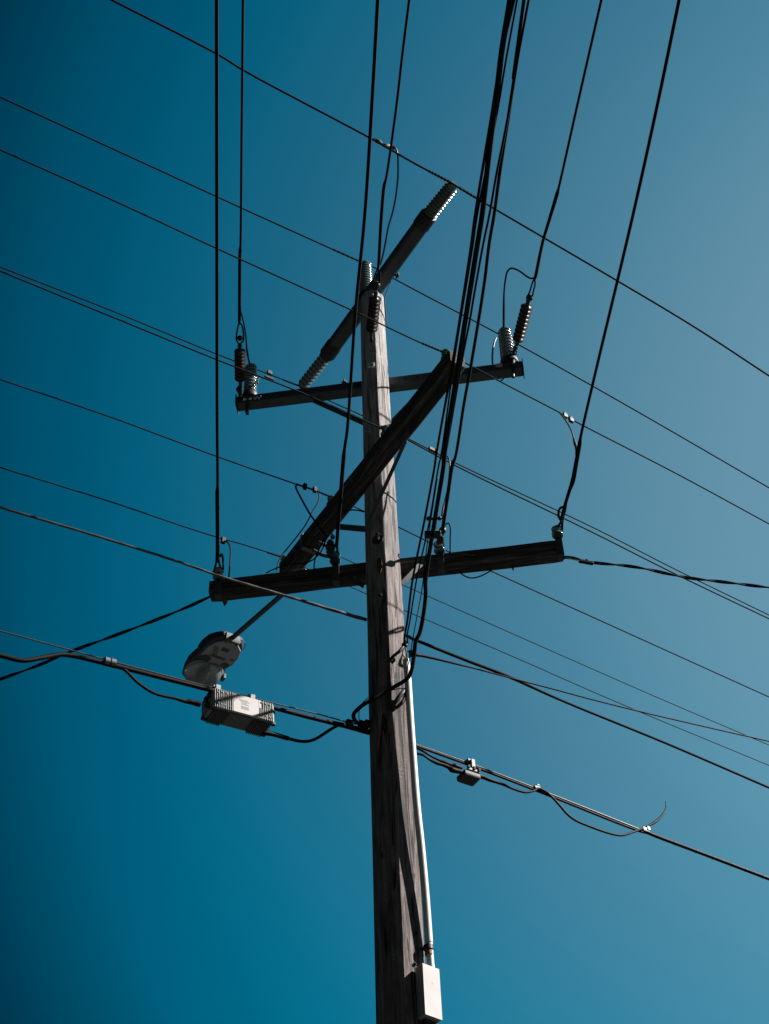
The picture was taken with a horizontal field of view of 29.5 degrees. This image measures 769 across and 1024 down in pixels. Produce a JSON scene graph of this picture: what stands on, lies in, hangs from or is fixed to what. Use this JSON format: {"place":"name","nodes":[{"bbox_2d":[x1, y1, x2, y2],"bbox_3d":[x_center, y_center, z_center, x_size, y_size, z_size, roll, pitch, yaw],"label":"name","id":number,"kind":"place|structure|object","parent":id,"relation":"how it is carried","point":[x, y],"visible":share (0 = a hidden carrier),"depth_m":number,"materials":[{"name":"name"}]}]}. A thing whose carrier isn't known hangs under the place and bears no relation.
{"place":"outdoors","nodes":[
{"label":"outdoors","id":0,"kind":"place"},
{"bbox_2d":[0,0,768,1023],"label":"sky","id":1,"kind":"structure","parent":0,"point":[160,863],"materials":[{"name":"blue"}]},
{"bbox_3d":[-0.336,0.254,9.958,0.057,0.075,0.191,-3,-46,0],"label":"line grip","id":2,"kind":"object","parent":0,"visible":0},
{"bbox_2d":[335,0,379,547],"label":"overhead line","id":3,"kind":"object","parent":2,"relation":"attached to","point":[341,482],"visible":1,"depth_m":8.24,"materials":[{"name":"black metal"}]},
{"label":"pin insulator","id":4,"kind":"object","parent":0,"visible":0},
{"bbox_2d":[0,467,768,765],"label":"power line","id":5,"kind":"object","parent":4,"relation":"attached to","point":[222,538],"visible":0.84,"depth_m":10.93,"materials":[{"name":"metal"}]},
{"label":"ground","id":6,"kind":"structure","parent":0,"visible":0},
{"bbox_2d":[208,211,562,1023],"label":"utility pole","id":7,"kind":"object","parent":6,"relation":"on","point":[384,573],"visible":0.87,"depth_m":9.79,"materials":[{"name":"brown wood"}]},
{"bbox_2d":[0,596,209,680],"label":"service drop","id":8,"kind":"object","parent":7,"relation":"attached to","point":[108,637],"visible":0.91,"depth_m":9.96,"materials":[{"name":"black rubber"}]},
{"bbox_2d":[0,506,366,621],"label":"heavy cable","id":9,"kind":"object","parent":7,"relation":"attached to","point":[210,572],"visible":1,"depth_m":8.87,"materials":[{"name":"black rubber"}]},
{"bbox_2d":[0,630,369,726],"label":"messenger wire","id":10,"kind":"object","parent":7,"relation":"attached to","point":[168,676],"visible":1,"depth_m":8.17,"materials":[{"name":"black metal"}]},
{"bbox_2d":[201,684,275,736],"bbox_3d":[-0.840,1.140,8.370,0.428,0.194,0.161,22,-51,-22],"label":"line amplifier","id":11,"kind":"object","parent":10,"relation":"hanging from","point":[250,713],"visible":1,"depth_m":8.31,"materials":[{"name":"metal"}]},
{"bbox_2d":[262,726,336,742],"bbox_3d":[-0.455,1.289,8.560,0.563,0.208,0.074,14,-49,-16],"label":"telecom cable","id":12,"kind":"object","parent":11,"relation":"attached to","point":[276,735],"visible":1,"depth_m":8.50,"materials":[{"name":"black rubber"}]},
{"bbox_2d":[351,0,512,728],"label":"bundled cable","id":13,"kind":"object","parent":10,"relation":"attached to","point":[504,33],"visible":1,"depth_m":7.28,"materials":[{"name":"black rubber"}]},
{"bbox_2d":[0,652,370,734],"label":"telecom cable","id":14,"kind":"object","parent":7,"relation":"attached to","point":[112,663],"visible":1,"depth_m":8.15,"materials":[{"name":"rubber"}]},
{"bbox_2d":[121,668,200,706],"bbox_3d":[-1.268,0.973,8.105,0.536,0.119,0.034,21,-51,-21],"label":"telecom cable","id":15,"kind":"object","parent":14,"relation":"attached to","point":[185,701],"visible":1,"depth_m":8.08,"materials":[{"name":"black rubber"}]},
{"bbox_2d":[213,567,223,599],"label":"shackle insulator","id":16,"kind":"object","parent":7,"relation":"attached to","point":[218,583],"visible":0.75,"depth_m":9.99,"materials":[{"name":"black ceramic"}]},
{"bbox_2d":[213,553,223,571],"bbox_3d":[-1.147,0.311,9.990,0.085,0.114,0.237,-3,-46,0],"label":"line grip","id":17,"kind":"object","parent":7,"relation":"attached to","point":[220,555],"visible":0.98,"depth_m":10.03,"materials":[{"name":"black metal"}]},
{"bbox_2d":[215,0,219,562],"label":"overhead line","id":18,"kind":"object","parent":17,"relation":"hanging from","point":[217,510],"visible":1,"depth_m":8.22,"materials":[{"name":"black metal"}]},
{"bbox_2d":[224,540,230,576],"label":"jumper wire","id":19,"kind":"object","parent":7,"relation":"attached to","point":[229,557],"visible":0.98,"depth_m":10.38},
{"bbox_2d":[234,344,245,398],"bbox_3d":[-1.112,-1.088,11.242,0.088,0.098,0.525,1,-46,-4],"label":"strain insulator","id":20,"kind":"object","parent":7,"relation":"attached to","point":[240,359],"visible":0.92,"depth_m":11.20,"materials":[{"name":"ceramic"}]},
{"bbox_2d":[235,323,243,344],"bbox_3d":[-1.091,-1.343,10.983,0.072,0.044,0.212,-3,-46,0],"label":"line grip","id":21,"kind":"object","parent":20,"relation":"attached to","point":[239,338],"visible":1,"depth_m":10.99,"materials":[{"name":"metal"}]},
{"bbox_2d":[238,0,243,324],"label":"overhead line","id":22,"kind":"object","parent":21,"relation":"attached to","point":[241,173],"visible":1,"depth_m":9.91,"materials":[{"name":"black rubber"}]},
{"bbox_2d":[182,568,305,689],"bbox_3d":[-1.028,0.880,10.853,0.322,0.458,1.831,23,-51,-22],"label":"street lamp","id":23,"kind":"object","parent":7,"relation":"attached to","point":[212,658],"visible":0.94,"depth_m":11.15,"materials":[{"name":"grey metal"}]},
{"bbox_2d":[200,641,240,667],"bbox_3d":[-1.247,1.086,11.120,0.274,0.031,0.327,23,-45,-22],"label":"gear door","id":24,"kind":"structure","parent":23,"relation":"in","point":[221,653],"depth_m":11.12,"materials":[{"name":"grey metal"}]},
{"bbox_2d":[242,362,256,395],"bbox_3d":[-1.063,-1.034,11.597,0.126,0.427,0.126,-3,-46,0],"label":"post insulator","id":25,"kind":"object","parent":7,"relation":"attached to","point":[250,384],"visible":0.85,"depth_m":11.54,"materials":[{"name":"ceramic"}]},
{"bbox_2d":[241,310,250,362],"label":"jumper wire","id":26,"kind":"object","parent":25,"relation":"attached to","point":[247,353],"visible":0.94,"depth_m":11.34,"materials":[{"name":"black metal"}]},
{"bbox_2d":[276,492,319,570],"bbox_3d":[-0.608,0.131,10.303,0.306,0.757,0.028,-3,-46,0],"label":"jumper wire","id":27,"kind":"object","parent":7,"relation":"attached to","point":[299,532],"visible":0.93,"depth_m":10.29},
{"bbox_2d":[298,352,329,388],"bbox_3d":[-0.607,-1.213,12.552,0.128,0.159,0.469,24,-52,-23],"label":"post insulator","id":28,"kind":"object","parent":7,"relation":"attached to","point":[314,370],"visible":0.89,"depth_m":12.53,"materials":[{"name":"ceramic"}]},
{"bbox_2d":[0,266,768,614],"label":"power line","id":29,"kind":"object","parent":28,"relation":"attached to","point":[360,414],"visible":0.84,"depth_m":12.81,"materials":[{"name":"metal"}]},
{"bbox_2d":[326,495,333,504],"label":"pin insulator","id":30,"kind":"object","parent":7,"relation":"attached to","point":[330,497],"visible":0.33,"depth_m":10.58,"materials":[{"name":"ceramic"}]},
{"bbox_2d":[0,379,768,696],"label":"power line","id":31,"kind":"object","parent":30,"relation":"attached to","point":[313,489],"visible":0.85,"depth_m":10.54,"materials":[{"name":"metal"}]},
{"bbox_2d":[295,485,325,534],"bbox_3d":[-0.521,-0.015,10.243,0.245,0.602,0.017,-18,-48,14],"label":"jumper wire","id":32,"kind":"object","parent":31,"relation":"attached to","point":[311,516],"visible":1,"depth_m":10.24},
{"bbox_2d":[329,551,340,585],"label":"shackle insulator","id":33,"kind":"object","parent":7,"relation":"attached to","point":[335,561],"visible":0.84,"depth_m":9.93,"materials":[{"name":"black ceramic"}]},
{"bbox_2d":[312,532,334,558],"bbox_3d":[-0.412,0.269,10.089,0.073,0.346,0.358,14,-48,-15],"label":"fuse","id":34,"kind":"object","parent":33,"relation":"attached to","point":[329,546],"visible":0.94,"depth_m":9.94,"materials":[{"name":"metal"}]},
{"bbox_2d":[266,534,328,572],"bbox_3d":[-0.582,0.309,10.050,0.499,0.139,0.082,-22,-49,18],"label":"jumper wire","id":35,"kind":"object","parent":34,"relation":"attached to","point":[304,562],"visible":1,"depth_m":10.02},
{"bbox_2d":[313,535,326,570],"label":"jumper wire","id":36,"kind":"object","parent":34,"relation":"attached to","point":[318,552],"visible":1,"depth_m":9.96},
{"bbox_2d":[343,509,363,513],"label":"jumper wire","id":37,"kind":"object","parent":7,"relation":"attached to","point":[353,510],"visible":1,"depth_m":10.26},
{"bbox_2d":[358,260,372,304],"bbox_3d":[-0.155,-1.913,12.142,0.138,0.542,0.138,-3,-46,0],"label":"post insulator","id":38,"kind":"object","parent":7,"relation":"attached to","point":[366,278],"visible":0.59,"depth_m":12.11,"materials":[{"name":"ceramic"}]},
{"bbox_2d":[0,96,768,487],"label":"power line","id":39,"kind":"object","parent":38,"relation":"attached to","point":[372,266],"visible":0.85,"depth_m":12.23,"materials":[{"name":"black metal"}]},
{"bbox_2d":[366,290,380,351],"bbox_3d":[-0.090,-1.443,11.186,0.092,0.169,0.575,3,-46,-5],"label":"strain insulator","id":40,"kind":"object","parent":7,"relation":"attached to","point":[373,310],"visible":0.98,"depth_m":11.14,"materials":[{"name":"ceramic"}]},
{"bbox_2d":[373,269,380,288],"bbox_3d":[-0.055,-1.752,10.921,0.060,0.060,0.186,3,-46,-5],"label":"line grip","id":41,"kind":"object","parent":40,"relation":"attached to","point":[376,284],"visible":1,"depth_m":10.94,"materials":[{"name":"metal"}]},
{"bbox_2d":[377,0,410,270],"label":"overhead line","id":42,"kind":"object","parent":41,"relation":"attached to","point":[390,152],"visible":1,"depth_m":10.09,"materials":[{"name":"black rubber"}]},
{"bbox_2d":[380,425,388,436],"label":"pin insulator","id":43,"kind":"object","parent":7,"relation":"attached to","point":[384,427],"visible":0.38,"depth_m":10.15,"materials":[{"name":"ceramic"}]},
{"bbox_2d":[0,270,768,618],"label":"power line","id":44,"kind":"object","parent":43,"relation":"attached to","point":[430,448],"visible":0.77,"depth_m":10.08,"materials":[{"name":"metal"}]},
{"bbox_2d":[441,456,450,515],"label":"jumper wire","id":45,"kind":"object","parent":44,"relation":"hanging from","point":[446,490],"visible":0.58,"depth_m":9.90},
{"bbox_2d":[384,282,390,323],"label":"jumper wire","id":46,"kind":"object","parent":7,"relation":"attached to","point":[384,302],"visible":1,"depth_m":11.76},
{"bbox_2d":[388,640,407,663],"bbox_3d":[0.082,0.863,8.977,0.133,0.166,0.059,-3,-46,0],"label":"cable hook","id":47,"kind":"object","parent":7,"relation":"attached to","point":[392,659],"visible":1,"depth_m":8.95,"materials":[{"name":"metal"}]},
{"bbox_2d":[403,0,514,643],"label":"bundled cable","id":48,"kind":"object","parent":47,"relation":"attached to","point":[456,339],"visible":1,"depth_m":7.36,"materials":[{"name":"black rubber"}]},
{"bbox_2d":[406,0,517,643],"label":"bundled cable","id":49,"kind":"object","parent":47,"relation":"attached to","point":[508,46],"visible":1,"depth_m":7.33,"materials":[{"name":"black rubber"}]},
{"bbox_2d":[424,531,443,543],"bbox_3d":[0.283,0.144,8.325,0.110,0.024,0.075,0,-90,0],"label":"cable clip","id":50,"kind":"object","parent":49,"relation":"attached to","point":[439,537],"visible":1,"depth_m":8.31,"materials":[{"name":"metal"}]},
{"bbox_2d":[426,516,442,520],"bbox_3d":[0.283,0.036,8.223,0.096,0.028,0.028,0,-90,0],"label":"cable clip","id":51,"kind":"object","parent":49,"relation":"attached to","point":[439,518],"visible":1,"depth_m":8.22,"materials":[{"name":"metal"}]},
{"bbox_2d":[435,0,529,528],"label":"bundled cable","id":52,"kind":"object","parent":51,"relation":"attached to","point":[501,148],"visible":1,"depth_m":6.67,"materials":[{"name":"black rubber"}]},
{"bbox_2d":[391,688,406,710],"bbox_3d":[0.097,1.115,8.734,0.117,0.169,0.074,-3,-46,0],"label":"shackle bracket","id":53,"kind":"object","parent":7,"relation":"attached to","point":[394,706],"visible":1,"depth_m":8.69,"materials":[{"name":"metal"}]},
{"bbox_2d":[358,688,402,719],"bbox_3d":[-0.022,1.134,8.756,0.320,0.154,0.115,-16,-48,13],"label":"tie wire","id":54,"kind":"object","parent":53,"relation":"attached to","point":[376,694],"visible":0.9,"depth_m":8.75,"materials":[{"name":"black metal"}]},
{"bbox_2d":[403,658,434,966],"bbox_3d":[0.186,1.637,8.241,0.086,2.022,0.131,-3,-46,0],"label":"conduit","id":55,"kind":"object","parent":7,"relation":"attached to","point":[427,948],"visible":0.96,"depth_m":8.10,"materials":[{"name":"white plastic"}]},
{"bbox_2d":[406,479,437,672],"bbox_3d":[0.228,0.393,8.440,0.049,0.254,1.441,4,-47,-6],"label":"bundled cable","id":56,"kind":"object","parent":7,"relation":"attached to","point":[422,582],"visible":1,"depth_m":8.60,"materials":[{"name":"black rubber"}]},
{"bbox_2d":[415,963,441,1023],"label":"junction box","id":57,"kind":"object","parent":7,"relation":"attached to","point":[429,1005],"visible":1,"depth_m":7.38,"materials":[{"name":"metal"}]},
{"bbox_2d":[421,180,456,221],"bbox_3d":[0.442,-2.436,11.387,0.142,0.161,0.383,24,-52,-23],"label":"post insulator","id":58,"kind":"object","parent":7,"relation":"attached to","point":[436,205],"visible":1,"depth_m":11.35,"materials":[{"name":"ceramic"}]},
{"bbox_2d":[110,0,768,376],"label":"power line","id":59,"kind":"object","parent":58,"relation":"attached to","point":[381,143],"visible":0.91,"depth_m":11.13,"materials":[{"name":"rubber"}]},
{"bbox_2d":[380,147,398,265],"bbox_3d":[0.042,-2.314,11.005,0.094,0.830,0.554,6,-47,-8],"label":"jumper wire","id":60,"kind":"object","parent":59,"relation":"hanging from","point":[393,205],"visible":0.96,"depth_m":10.99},
{"bbox_2d":[433,541,444,573],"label":"shackle insulator","id":61,"kind":"object","parent":7,"relation":"attached to","point":[439,550],"visible":0.83,"depth_m":9.88,"materials":[{"name":"green ceramic"}]},
{"bbox_2d":[434,527,445,547],"bbox_3d":[0.379,0.171,9.879,0.075,0.079,0.209,1,-46,-4],"label":"line grip","id":62,"kind":"object","parent":61,"relation":"attached to","point":[443,531],"visible":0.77,"depth_m":9.80,"materials":[{"name":"metal"}]},
{"bbox_2d":[441,0,525,528],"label":"overhead line","id":63,"kind":"object","parent":62,"relation":"attached to","point":[482,295],"visible":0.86,"depth_m":8.36,"materials":[{"name":"black metal"}]},
{"bbox_2d":[441,349,448,358],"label":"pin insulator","id":64,"kind":"object","parent":7,"relation":"attached to","point":[444,352],"visible":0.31,"depth_m":9.70,"materials":[{"name":"ceramic"}]},
{"bbox_2d":[0,149,768,523],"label":"power line","id":65,"kind":"object","parent":64,"relation":"attached to","point":[570,419],"visible":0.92,"depth_m":9.52,"materials":[{"name":"rubber"}]},
{"bbox_2d":[559,413,576,453],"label":"jumper wire","id":66,"kind":"object","parent":65,"relation":"hanging from","point":[574,443],"visible":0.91,"depth_m":9.71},
{"bbox_2d":[445,523,491,578],"bbox_3d":[0.536,0.284,9.927,0.358,0.309,0.152,24,-52,-23],"label":"jumper wire","id":67,"kind":"object","parent":7,"relation":"attached to","point":[450,553],"visible":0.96,"depth_m":9.89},
{"bbox_2d":[491,337,496,363],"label":"jumper wire","id":68,"kind":"object","parent":7,"relation":"attached to","point":[493,350],"visible":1,"depth_m":11.54,"materials":[{"name":"grey metal"}]},
{"bbox_2d":[498,326,517,362],"bbox_3d":[0.963,-1.290,11.470,0.150,0.472,0.150,-3,-46,0],"label":"post insulator","id":69,"kind":"object","parent":7,"relation":"attached to","point":[506,342],"visible":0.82,"depth_m":11.42,"materials":[{"name":"ceramic"}]},
{"bbox_2d":[503,267,533,326],"bbox_3d":[0.959,-1.592,11.163,0.151,0.509,0.861,5,-47,-7],"label":"jumper wire","id":70,"kind":"object","parent":69,"relation":"attached to","point":[524,274],"visible":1,"depth_m":11.16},
{"bbox_2d":[510,300,532,377],"bbox_3d":[1.032,-1.339,11.029,0.092,0.292,0.614,4,-47,-7],"label":"strain insulator","id":71,"kind":"object","parent":7,"relation":"attached to","point":[525,312],"visible":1,"depth_m":11.01,"materials":[{"name":"ceramic"}]},
{"bbox_2d":[526,279,535,300],"bbox_3d":[1.096,-1.648,10.782,0.056,0.056,0.213,8,-47,-10],"label":"line grip","id":72,"kind":"object","parent":71,"relation":"attached to","point":[529,296],"visible":1,"depth_m":10.80,"materials":[{"name":"metal"}]},
{"bbox_2d":[533,0,602,279],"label":"overhead line","id":73,"kind":"object","parent":72,"relation":"attached to","point":[566,154],"visible":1,"depth_m":9.91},
{"bbox_2d":[416,744,642,830],"bbox_3d":[0.931,1.713,8.983,1.746,0.101,0.012,22,-51,-22],"label":"messenger wire","id":74,"kind":"object","parent":7,"relation":"attached to","point":[599,813],"visible":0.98,"depth_m":9.03,"materials":[{"name":"grey metal"}]},
{"bbox_2d":[457,758,480,785],"bbox_3d":[0.506,1.551,8.784,0.120,0.152,0.108,22,-51,-22],"label":"cable tap","id":75,"kind":"object","parent":74,"relation":"hanging from","point":[469,776],"visible":1,"depth_m":8.73,"materials":[{"name":"metal"}]},
{"bbox_2d":[416,752,462,773],"bbox_3d":[0.322,1.490,8.658,0.314,0.074,0.036,20,-50,-20],"label":"telecom cable","id":76,"kind":"object","parent":75,"relation":"attached to","point":[451,769],"visible":0.94,"depth_m":8.66,"materials":[{"name":"black rubber"}]},
{"bbox_2d":[416,746,462,768],"bbox_3d":[0.321,1.465,8.701,0.319,0.084,0.034,20,-50,-20],"label":"telecom cable","id":77,"kind":"object","parent":75,"relation":"attached to","point":[455,765],"visible":0.97,"depth_m":8.68,"materials":[{"name":"black rubber"}]},
{"bbox_2d":[416,745,647,833],"bbox_3d":[0.931,1.718,8.977,1.747,0.104,0.016,22,-51,-22],"label":"telecom cable","id":78,"kind":"object","parent":74,"relation":"attached to","point":[528,787],"visible":0.97,"depth_m":8.96,"materials":[{"name":"black rubber"}]},
{"bbox_2d":[480,774,643,836],"bbox_3d":[1.101,1.820,8.988,1.248,0.184,0.028,22,-51,-22],"label":"telecom cable","id":79,"kind":"object","parent":74,"relation":"attached to","point":[486,778],"visible":1,"depth_m":8.97,"materials":[{"name":"black rubber"}]},
{"bbox_2d":[643,826,650,831],"bbox_3d":[1.659,2.019,9.274,0.060,0.044,0.036,22,-51,-22],"label":"cable clamp","id":80,"kind":"object","parent":74,"relation":"attached to","point":[646,829],"visible":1,"depth_m":9.26,"materials":[{"name":"metal"}]},
{"bbox_2d":[647,832,768,880],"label":"telecom cable","id":81,"kind":"object","parent":80,"relation":"attached to","point":[707,855],"visible":1,"depth_m":9.41,"materials":[{"name":"black rubber"}]},
{"bbox_2d":[645,801,666,826],"bbox_3d":[1.731,1.956,9.403,0.274,0.310,0.019,23,-51,-22],"label":"cable tail","id":82,"kind":"object","parent":74,"relation":"attached to","point":[656,820],"visible":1,"depth_m":9.40},
{"bbox_2d":[341,557,768,744],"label":"power line","id":83,"kind":"object","parent":7,"relation":"attached to","point":[571,659],"visible":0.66,"depth_m":10.92,"materials":[{"name":"black metal"}]},
{"bbox_2d":[551,525,564,560],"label":"shackle insulator","id":84,"kind":"object","parent":7,"relation":"attached to","point":[557,535],"visible":1,"depth_m":9.83,"materials":[{"name":"green ceramic"}]},
{"bbox_2d":[552,506,566,532],"bbox_3d":[1.186,0.026,9.813,0.080,0.080,0.312,3,-47,-6],"label":"line grip","id":85,"kind":"object","parent":84,"relation":"attached to","point":[561,522],"visible":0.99,"depth_m":9.80,"materials":[{"name":"black metal"}]},
{"bbox_2d":[560,0,680,519],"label":"overhead line","id":86,"kind":"object","parent":85,"relation":"hanging from","point":[575,466],"visible":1,"depth_m":8.25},
{"bbox_2d":[406,634,768,788],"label":"heavy cable","id":87,"kind":"object","parent":7,"relation":"attached to","point":[555,697],"visible":0.91,"depth_m":9.71,"materials":[{"name":"black rubber"}]},
{"bbox_2d":[407,651,768,741],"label":"service cable","id":88,"kind":"object","parent":7,"relation":"attached to","point":[431,657],"visible":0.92,"depth_m":9.49,"materials":[{"name":"black rubber"}]},
{"bbox_2d":[562,555,768,587],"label":"service drop","id":89,"kind":"object","parent":7,"relation":"attached to","point":[585,561],"visible":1,"depth_m":9.80,"materials":[{"name":"rubber"}]}
]}

